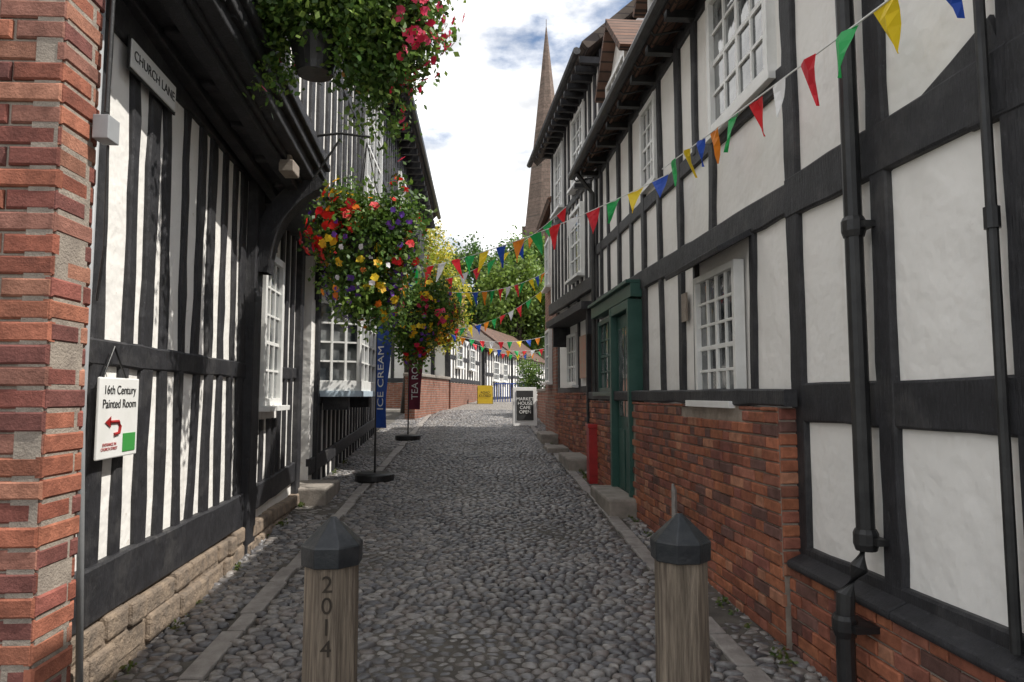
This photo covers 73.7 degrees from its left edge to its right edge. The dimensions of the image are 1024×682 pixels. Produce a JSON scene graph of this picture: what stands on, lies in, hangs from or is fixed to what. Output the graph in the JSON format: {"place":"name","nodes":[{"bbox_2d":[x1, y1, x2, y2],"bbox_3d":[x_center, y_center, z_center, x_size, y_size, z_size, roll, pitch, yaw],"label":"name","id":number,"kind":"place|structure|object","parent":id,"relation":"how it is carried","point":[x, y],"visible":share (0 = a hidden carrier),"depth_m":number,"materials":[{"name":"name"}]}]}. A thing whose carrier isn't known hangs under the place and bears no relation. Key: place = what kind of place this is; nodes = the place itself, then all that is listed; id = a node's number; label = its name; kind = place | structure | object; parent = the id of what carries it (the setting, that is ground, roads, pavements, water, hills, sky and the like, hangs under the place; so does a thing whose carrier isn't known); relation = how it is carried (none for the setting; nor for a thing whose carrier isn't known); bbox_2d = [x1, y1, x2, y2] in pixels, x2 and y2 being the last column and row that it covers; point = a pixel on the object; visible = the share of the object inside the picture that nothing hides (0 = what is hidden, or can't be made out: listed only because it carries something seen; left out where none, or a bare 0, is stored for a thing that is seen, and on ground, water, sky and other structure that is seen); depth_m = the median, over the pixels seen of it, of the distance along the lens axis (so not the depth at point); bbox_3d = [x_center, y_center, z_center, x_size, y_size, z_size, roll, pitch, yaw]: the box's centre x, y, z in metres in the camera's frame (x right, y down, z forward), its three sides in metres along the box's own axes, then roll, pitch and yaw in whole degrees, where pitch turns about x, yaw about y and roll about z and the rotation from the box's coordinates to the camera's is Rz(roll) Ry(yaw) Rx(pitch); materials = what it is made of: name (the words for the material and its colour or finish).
{"place":"outdoors","nodes":[
{"label":"outdoors","id":0,"kind":"place"},
{"bbox_2d":[386,398,512,409],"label":"lane","id":1,"kind":"structure","parent":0,"point":[500,404],"depth_m":25.80,"materials":[{"name":"grey stone"}]},
{"bbox_2d":[477,385,492,403],"bbox_3d":[-1.087,2.169,27.540,0.640,0.750,0.311,0,-5,-3],"label":"yellow warning sign","id":2,"kind":"object","parent":1,"relation":"on","point":[484,394],"visible":1,"depth_m":27.40,"materials":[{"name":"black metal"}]},
{"bbox_2d":[442,227,540,339],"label":"tree","id":3,"kind":"object","parent":1,"relation":"on","point":[474,249],"visible":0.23,"depth_m":51.62,"materials":[{"name":"green plant"}]},
{"bbox_2d":[471,249,544,357],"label":"tree","id":4,"kind":"object","parent":1,"relation":"on","point":[497,279],"visible":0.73,"depth_m":48.12,"materials":[{"name":"green plant"}]},
{"bbox_2d":[495,383,523,401],"bbox_3d":[0.059,2.188,28.977,1.600,0.800,0.050,0,-5,-3],"label":"railing","id":5,"kind":"object","parent":1,"relation":"on","point":[505,391],"visible":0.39,"depth_m":28.95,"materials":[{"name":"blue metal"}]},
{"bbox_2d":[501,225,544,351],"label":"tree","id":6,"kind":"object","parent":1,"relation":"on","point":[541,257],"visible":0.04,"depth_m":54.95,"materials":[{"name":"green plant"}]},
{"bbox_2d":[521,261,544,353],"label":"tree","id":7,"kind":"object","parent":1,"relation":"on","point":[543,330],"visible":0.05,"depth_m":48.83,"materials":[{"name":"green plant"}]},
{"bbox_2d":[425,251,473,289],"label":"tree","id":8,"kind":"object","parent":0,"point":[458,274],"depth_m":57.24,"materials":[{"name":"green plant"}]},
{"bbox_2d":[412,0,631,301],"label":"sky","id":9,"kind":"structure","parent":0,"point":[478,124],"materials":[{"name":"white"}]},
{"bbox_3d":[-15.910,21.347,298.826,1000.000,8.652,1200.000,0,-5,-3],"label":"ground","id":10,"kind":"structure","parent":0,"visible":0},
{"bbox_2d":[0,0,104,681],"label":"brick walls","id":11,"kind":"structure","parent":10,"relation":"on","point":[50,68],"depth_m":2.32,"materials":[{"name":"red brick"}]},
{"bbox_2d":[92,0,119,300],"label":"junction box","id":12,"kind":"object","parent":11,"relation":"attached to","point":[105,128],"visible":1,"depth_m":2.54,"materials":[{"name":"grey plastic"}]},
{"bbox_2d":[70,493,299,681],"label":"stone plinth","id":13,"kind":"structure","parent":10,"relation":"on","point":[118,637],"depth_m":4.06,"materials":[{"name":"beige stone"}]},
{"bbox_2d":[72,0,327,635],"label":"timber frame","id":14,"kind":"object","parent":13,"relation":"on","point":[116,576],"visible":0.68,"depth_m":4.62,"materials":[{"name":"black wood"}]},
{"bbox_2d":[75,0,105,681],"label":"conduit pipe","id":15,"kind":"object","parent":14,"relation":"attached to","point":[79,612],"visible":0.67,"depth_m":3.15,"materials":[{"name":"grey plastic"}]},
{"bbox_2d":[94,346,138,460],"bbox_3d":[-2.048,0.315,3.561,0.031,0.575,0.430,0,-5,-5],"label":"painted room sign","id":16,"kind":"object","parent":14,"relation":"attached to","point":[116,418],"visible":1,"depth_m":3.52,"materials":[{"name":"white plastic"}]},
{"bbox_2d":[127,34,175,114],"bbox_3d":[-2.091,-1.539,3.991,0.020,0.190,0.630,0,-5,-5],"label":"street name sign","id":17,"kind":"object","parent":14,"relation":"attached to","point":[147,72],"visible":1,"depth_m":3.92,"materials":[{"name":"white metal"}]},
{"bbox_2d":[123,0,329,201],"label":"jetty moulding","id":18,"kind":"object","parent":14,"relation":"attached to","point":[211,53],"visible":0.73,"depth_m":4.53,"materials":[{"name":"black wood"}]},
{"bbox_2d":[279,155,298,177],"bbox_3d":[-1.857,-1.494,5.695,0.120,0.220,0.200,0,-5,-3],"label":"security light","id":19,"kind":"object","parent":18,"relation":"attached to","point":[288,167],"visible":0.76,"depth_m":5.60,"materials":[{"name":"beige plastic"}]},
{"bbox_2d":[243,0,466,176],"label":"hanging basket","id":20,"kind":"object","parent":14,"relation":"attached to","point":[391,41],"visible":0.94,"depth_m":4.50,"materials":[{"name":"green plant"}]},
{"bbox_2d":[296,132,439,342],"bbox_3d":[-1.252,-0.923,6.026,1.119,1.887,1.144,4,-6,-40],"label":"hanging basket","id":21,"kind":"object","parent":14,"relation":"attached to","point":[364,244],"visible":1,"depth_m":5.85,"materials":[{"name":"multicoloured plant"}]},
{"bbox_2d":[75,2,316,570],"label":"plaster walls","id":22,"kind":"structure","parent":10,"relation":"on","point":[118,159],"depth_m":4.38,"materials":[{"name":"white paint"}]},
{"bbox_2d":[259,256,289,411],"bbox_3d":[-2.337,-0.081,6.681,0.180,1.520,0.791,0,-5,-5],"label":"sash window","id":23,"kind":"structure","parent":22,"relation":"attached to","point":[271,353],"depth_m":6.72,"materials":[{"name":"white paint"}]},
{"bbox_2d":[300,78,368,479],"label":"plaster walls","id":24,"kind":"structure","parent":10,"relation":"on","point":[308,380],"depth_m":8.75,"materials":[{"name":"white paint"}]},
{"bbox_2d":[323,397,369,409],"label":"bay brackets","id":25,"kind":"object","parent":24,"relation":"attached to","point":[338,403],"visible":1,"depth_m":9.40,"materials":[{"name":"black wood"}]},
{"bbox_2d":[320,288,375,396],"bbox_3d":[-2.415,0.111,10.435,0.639,1.470,2.508,0,-5,-3],"label":"bay window","id":26,"kind":"structure","parent":24,"relation":"attached to","point":[347,363],"depth_m":9.42,"materials":[{"name":"white wood"}]},
{"bbox_2d":[364,11,436,217],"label":"roof","id":27,"kind":"structure","parent":24,"relation":"on","point":[424,174],"depth_m":14.84,"materials":[{"name":"black wood"}]},
{"bbox_2d":[403,83,440,218],"bbox_3d":[-1.796,-3.930,13.426,0.120,0.620,13.504,0,-5,-3],"label":"gutter","id":28,"kind":"object","parent":27,"relation":"attached to","point":[417,127],"visible":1,"depth_m":13.97,"materials":[{"name":"black metal"}]},
{"bbox_2d":[265,33,434,478],"bbox_3d":[-2.507,-0.870,13.005,1.280,6.293,13.180,0,-5,-3],"label":"timber frame","id":29,"kind":"object","parent":10,"relation":"on","point":[353,433],"visible":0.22,"depth_m":9.24,"materials":[{"name":"black wood"}]},
{"bbox_2d":[364,94,408,274],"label":"windows","id":30,"kind":"structure","parent":29,"relation":"attached to","point":[375,143],"depth_m":9.95,"materials":[{"name":"white paint"}]},
{"bbox_2d":[373,229,468,373],"bbox_3d":[-1.337,-0.547,9.003,1.380,1.965,1.021,-1,-5,18],"label":"hanging basket","id":31,"kind":"object","parent":29,"relation":"attached to","point":[431,307],"visible":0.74,"depth_m":8.85,"materials":[{"name":"multicoloured plant"}]},
{"bbox_2d":[409,265,469,351],"bbox_3d":[-1.474,-0.621,13.011,1.281,1.684,1.038,-2,-5,26],"label":"hanging basket","id":32,"kind":"object","parent":29,"relation":"attached to","point":[443,338],"visible":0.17,"depth_m":12.92,"materials":[{"name":"multicoloured plant"}]},
{"bbox_2d":[404,272,544,305],"bbox_3d":[-0.557,-1.073,12.609,0.197,1.172,4.885,-3,-5,32],"label":"bunting","id":33,"kind":"object","parent":29,"relation":"hanging from","point":[484,293],"visible":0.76,"depth_m":12.99,"materials":[{"name":"fabric"}]},
{"bbox_2d":[409,207,565,289],"bbox_3d":[-0.519,-1.589,12.302,3.136,1.392,0.185,-2,-5,21],"label":"bunting","id":34,"kind":"object","parent":29,"relation":"hanging from","point":[560,215],"visible":0.58,"depth_m":12.10,"materials":[{"name":"fabric"}]},
{"bbox_2d":[447,291,541,337],"bbox_3d":[-0.856,-0.629,17.924,4.039,1.016,0.167,-4,-6,39],"label":"bunting","id":35,"kind":"object","parent":29,"relation":"hanging from","point":[538,296],"visible":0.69,"depth_m":17.46,"materials":[{"name":"fabric"}]},
{"bbox_2d":[405,376,448,419],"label":"wall","id":36,"kind":"structure","parent":10,"relation":"on","point":[434,396],"depth_m":21.61,"materials":[{"name":"red brick"}]},
{"bbox_2d":[403,373,450,379],"bbox_3d":[-2.676,1.157,22.159,0.420,0.098,4.840,-1,-5,7],"label":"coping","id":37,"kind":"object","parent":36,"relation":"on","point":[433,376],"visible":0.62,"depth_m":21.80,"materials":[{"name":"stone"}]},
{"bbox_2d":[386,285,485,408],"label":"timber cottage","id":38,"kind":"structure","parent":10,"relation":"on","point":[463,372],"depth_m":25.08,"materials":[{"name":"paint"}]},
{"bbox_2d":[455,345,476,371],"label":"windows","id":39,"kind":"structure","parent":38,"relation":"in","point":[458,362],"depth_m":26.39,"materials":[{"name":"white paint"}]},
{"bbox_2d":[465,341,544,356],"bbox_3d":[-0.230,0.268,26.068,3.503,0.716,0.155,0,-5,-4],"label":"bunting","id":40,"kind":"object","parent":38,"relation":"hanging from","point":[498,351],"visible":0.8,"depth_m":26.07,"materials":[{"name":"fabric"}]},
{"bbox_2d":[116,410,820,681],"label":"lane bedding","id":41,"kind":"object","parent":10,"relation":"on","point":[719,616],"depth_m":4.27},
{"bbox_2d":[177,414,431,681],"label":"kerb","id":42,"kind":"structure","parent":41,"relation":"on","point":[201,667],"depth_m":4.50,"materials":[{"name":"stone"}]},
{"bbox_2d":[395,359,422,440],"bbox_3d":[-2.208,0.956,14.573,0.537,2.299,0.537,-4,-6,42],"label":"feather flag","id":43,"kind":"object","parent":42,"relation":"on","point":[414,383],"visible":0.73,"depth_m":14.53,"materials":[{"name":"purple fabric"}]},
{"bbox_2d":[301,516,362,681],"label":"wooden bollard","id":44,"kind":"object","parent":41,"relation":"on","point":[331,551],"visible":1,"depth_m":2.70,"materials":[{"name":"brown wood"}]},
{"bbox_2d":[400,217,478,412],"bbox_3d":[-2.877,-0.984,22.375,3.663,6.699,2.613,0,-5,-3],"label":"yellow green tree","id":45,"kind":"object","parent":41,"relation":"on","point":[433,256],"visible":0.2,"depth_m":22.24,"materials":[{"name":"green plant"}]},
{"bbox_2d":[451,335,544,348],"bbox_3d":[-0.557,-0.023,21.835,3.637,0.607,0.173,1,-5,-11],"label":"bunting","id":46,"kind":"object","parent":45,"relation":"hanging from","point":[492,343],"visible":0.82,"depth_m":21.84,"materials":[{"name":"fabric"}]},
{"bbox_2d":[114,442,798,681],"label":"weeds","id":47,"kind":"object","parent":41,"relation":"on","point":[301,504],"visible":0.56,"depth_m":4.43,"materials":[{"name":"green plant"}]},
{"bbox_2d":[116,409,832,681],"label":"cobblestones","id":48,"kind":"structure","parent":41,"relation":"on","point":[399,514],"depth_m":5.09,"materials":[{"name":"stone"}]},
{"bbox_2d":[298,479,339,505],"bbox_3d":[-2.484,1.881,8.282,0.630,0.300,0.850,0,-5,-3],"label":"stone step","id":49,"kind":"object","parent":48,"relation":"on","point":[317,492],"visible":0.31,"depth_m":7.91,"materials":[{"name":"beige stone"}]},
{"bbox_2d":[355,318,393,483],"bbox_3d":[-1.900,0.785,9.530,0.540,2.316,0.540,0,-5,-3],"label":"feather flag","id":50,"kind":"object","parent":48,"relation":"on","point":[382,374],"visible":0.96,"depth_m":9.45,"materials":[{"name":"blue fabric"}]},
{"bbox_2d":[512,387,536,425],"bbox_3d":[0.332,1.729,18.003,0.620,1.020,0.478,0,-5,-3],"label":"pavement board","id":51,"kind":"object","parent":48,"relation":"on","point":[524,412],"visible":0.99,"depth_m":17.85,"materials":[{"name":"white paint"}]},
{"bbox_2d":[508,352,545,394],"bbox_3d":[0.515,1.350,21.564,1.352,2.002,1.372,2,-5,-18],"label":"potted shrub","id":52,"kind":"object","parent":48,"relation":"on","point":[531,380],"visible":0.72,"depth_m":21.43,"materials":[{"name":"green plant"}]},
{"bbox_2d":[537,431,558,443],"bbox_3d":[0.749,2.099,14.540,0.350,0.300,1.200,0,-5,-3],"label":"stone step","id":53,"kind":"object","parent":41,"relation":"on","point":[543,437],"visible":0.56,"depth_m":13.95,"materials":[{"name":"grey stone"}]},
{"bbox_2d":[543,445,568,452],"bbox_3d":[0.819,2.072,12.738,0.400,0.220,0.800,0,-5,-3],"label":"stone step","id":54,"kind":"object","parent":41,"relation":"on","point":[555,448],"visible":0.51,"depth_m":12.35,"materials":[{"name":"grey stone"}]},
{"bbox_2d":[558,452,586,470],"bbox_3d":[1.004,1.984,10.946,0.380,0.300,1.200,0,-5,-3],"label":"stone step","id":55,"kind":"object","parent":41,"relation":"on","point":[576,461],"visible":0.5,"depth_m":10.40,"materials":[{"name":"grey stone"}]},
{"bbox_2d":[585,424,598,483],"bbox_3d":[1.141,1.571,9.489,0.205,0.830,0.250,0,-5,-3],"label":"red utility cabinet","id":56,"kind":"object","parent":41,"relation":"on","point":[592,453],"visible":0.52,"depth_m":9.38,"materials":[{"name":"metal"}]},
{"bbox_2d":[591,485,637,518],"bbox_3d":[1.164,1.884,7.848,0.330,0.300,1.200,0,-5,-3],"label":"stone step","id":57,"kind":"object","parent":41,"relation":"on","point":[610,500],"visible":0.51,"depth_m":7.34,"materials":[{"name":"grey stone"}]},
{"bbox_2d":[650,513,710,681],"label":"wooden bollard","id":58,"kind":"object","parent":41,"relation":"on","point":[680,545],"visible":1,"depth_m":2.78,"materials":[{"name":"brown wood"}]},
{"bbox_2d":[454,289,516,399],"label":"timber cottage","id":59,"kind":"structure","parent":10,"relation":"on","point":[495,369],"depth_m":33.17,"materials":[{"name":"paint"}]},
{"bbox_2d":[492,361,508,382],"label":"windows","id":60,"kind":"structure","parent":59,"relation":"in","point":[495,364],"depth_m":33.48,"materials":[{"name":"white paint"}]},
{"bbox_2d":[488,350,543,359],"bbox_3d":[0.241,0.614,31.367,3.045,0.566,0.221,-1,-5,6],"label":"bunting","id":61,"kind":"object","parent":59,"relation":"hanging from","point":[503,355],"visible":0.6,"depth_m":31.40,"materials":[{"name":"fabric"}]},
{"bbox_2d":[470,323,544,397],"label":"timber cottage","id":62,"kind":"structure","parent":10,"relation":"on","point":[495,336],"depth_m":40.18,"materials":[{"name":"paint"}]},
{"bbox_2d":[522,19,554,385],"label":"church with spire","id":63,"kind":"structure","parent":10,"relation":"on","point":[539,191],"depth_m":80.86,"materials":[{"name":"stone"}]},
{"bbox_2d":[537,391,545,424],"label":"wall","id":64,"kind":"structure","parent":10,"relation":"on","point":[541,406],"depth_m":19.17,"materials":[{"name":"red brick"}]},
{"bbox_2d":[536,388,545,391],"bbox_3d":[0.958,1.343,18.689,0.280,0.078,3.680,0,-5,-3],"label":"coping","id":65,"kind":"object","parent":64,"relation":"on","point":[540,390],"visible":0.4,"depth_m":19.01,"materials":[{"name":"stone"}]},
{"bbox_2d":[545,213,557,432],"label":"walls","id":66,"kind":"structure","parent":10,"relation":"on","point":[552,389],"depth_m":15.50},
{"bbox_2d":[536,196,550,231],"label":"roof","id":67,"kind":"structure","parent":66,"relation":"on","point":[545,215],"depth_m":15.87,"materials":[{"name":"ceramic"}]},
{"bbox_2d":[541,236,552,384],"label":"windows","id":68,"kind":"structure","parent":66,"relation":"attached to","point":[548,332],"depth_m":15.74,"materials":[{"name":"white paint"}]},
{"bbox_2d":[554,392,586,455],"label":"brick plinth","id":69,"kind":"structure","parent":10,"relation":"on","point":[570,418],"depth_m":12.66,"materials":[{"name":"red brick"}]},
{"bbox_2d":[546,46,602,392],"bbox_3d":[2.408,-2.123,11.433,6.683,8.543,3.215,-4,-6,40],"label":"timber frame","id":70,"kind":"object","parent":10,"relation":"on","point":[560,324],"visible":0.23,"depth_m":12.60,"materials":[{"name":"black wood"}]},
{"bbox_2d":[550,101,586,387],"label":"windows","id":71,"kind":"structure","parent":70,"relation":"attached to","point":[576,252],"depth_m":12.26,"materials":[{"name":"white paint"}]},
{"bbox_2d":[550,18,643,387],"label":"plaster walls","id":72,"kind":"structure","parent":10,"relation":"on","point":[563,369],"depth_m":13.04,"materials":[{"name":"white paint"}]},
{"bbox_2d":[527,47,599,167],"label":"eaves","id":73,"kind":"object","parent":72,"relation":"attached to","point":[574,93],"visible":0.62,"depth_m":11.88,"materials":[{"name":"black wood"}]},
{"bbox_2d":[579,334,585,377],"bbox_3d":[1.260,0.274,11.973,0.020,0.750,0.600,1,-5,-7],"label":"poster board","id":74,"kind":"object","parent":72,"relation":"attached to","point":[582,344],"visible":0.64,"depth_m":12.02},
{"bbox_2d":[534,0,636,165],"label":"roof","id":75,"kind":"structure","parent":72,"relation":"on","point":[591,44],"depth_m":10.43,"materials":[{"name":"brown tile"}]},
{"bbox_2d":[586,334,591,423],"bbox_3d":[1.359,0.859,10.938,0.120,2.520,0.980,1,-5,-7],"label":"brown door","id":76,"kind":"structure","parent":72,"relation":"attached to","point":[588,363],"depth_m":11.38,"materials":[{"name":"brown wood"}]},
{"bbox_2d":[530,425,773,681],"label":"kerb","id":77,"kind":"structure","parent":10,"relation":"on","point":[733,651],"depth_m":4.17,"materials":[{"name":"stone"}]},
{"bbox_2d":[671,484,676,516],"bbox_3d":[1.281,1.504,5.373,0.043,0.752,0.050,0,-5,-3],"label":"wooden stake","id":78,"kind":"object","parent":10,"relation":"on","point":[674,499],"visible":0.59,"depth_m":5.38,"materials":[{"name":"wood"}]},
{"bbox_2d":[589,400,1005,681],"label":"brick plinth","id":79,"kind":"structure","parent":10,"relation":"on","point":[731,474],"depth_m":4.35,"materials":[{"name":"red brick"}]},
{"bbox_2d":[588,0,1023,655],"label":"timber frame","id":80,"kind":"object","parent":79,"relation":"on","point":[942,108],"visible":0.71,"depth_m":3.27,"materials":[{"name":"black wood"}]},
{"bbox_2d":[389,173,669,286],"bbox_3d":[-0.204,-1.060,7.654,0.176,0.585,4.611,4,-6,-43],"label":"bunting","id":81,"kind":"object","parent":80,"relation":"hanging from","point":[659,184],"visible":0.78,"depth_m":7.00,"materials":[{"name":"fabric"}]},
{"bbox_2d":[588,279,642,496],"bbox_3d":[1.298,0.718,8.600,0.250,2.630,2.300,0,-5,-4],"label":"green shopfront","id":82,"kind":"object","parent":80,"relation":"attached to","point":[620,356],"visible":0.84,"depth_m":8.13,"materials":[{"name":"paint"}]},
{"bbox_2d":[681,292,687,321],"bbox_3d":[1.528,-0.297,6.046,0.015,0.250,0.130,0,-5,-4],"label":"name plaque","id":83,"kind":"object","parent":80,"relation":"attached to","point":[684,305],"visible":1,"depth_m":6.02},
{"bbox_2d":[639,0,776,407],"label":"sash windows","id":84,"kind":"structure","parent":80,"relation":"attached to","point":[741,57],"depth_m":5.10,"materials":[{"name":"white paint"}]},
{"bbox_2d":[665,228,750,280],"bbox_3d":[1.486,-0.651,5.251,0.279,0.187,1.200,0,-5,-4],"label":"window hood","id":85,"kind":"object","parent":80,"relation":"attached to","point":[716,250],"depth_m":4.82,"materials":[{"name":"black wood"}]},
{"bbox_2d":[598,0,1023,632],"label":"plaster walls","id":86,"kind":"structure","parent":80,"relation":"in","point":[950,478],"depth_m":3.24,"materials":[{"name":"white paint"}]},
{"bbox_2d":[579,0,695,173],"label":"roof","id":87,"kind":"structure","parent":86,"relation":"on","point":[619,35],"depth_m":8.29,"materials":[{"name":"wood"}]},
{"bbox_2d":[605,0,652,97],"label":"dormer windows","id":88,"kind":"structure","parent":87,"relation":"attached to","point":[617,68],"depth_m":8.94,"materials":[{"name":"white paint"}]},
{"bbox_2d":[568,0,1022,681],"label":"gutter and downpipes","id":89,"kind":"object","parent":86,"relation":"attached to","point":[848,626],"visible":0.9,"depth_m":3.23,"materials":[{"name":"black metal"}]},
{"bbox_2d":[662,0,964,185],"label":"bunting","id":90,"kind":"object","parent":80,"relation":"hanging from","point":[887,14],"visible":1,"depth_m":3.43,"materials":[{"name":"fabric"}]},
{"bbox_2d":[787,553,1023,681],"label":"plinth capping","id":91,"kind":"object","parent":79,"relation":"on","point":[998,661],"visible":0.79,"depth_m":2.81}
]}

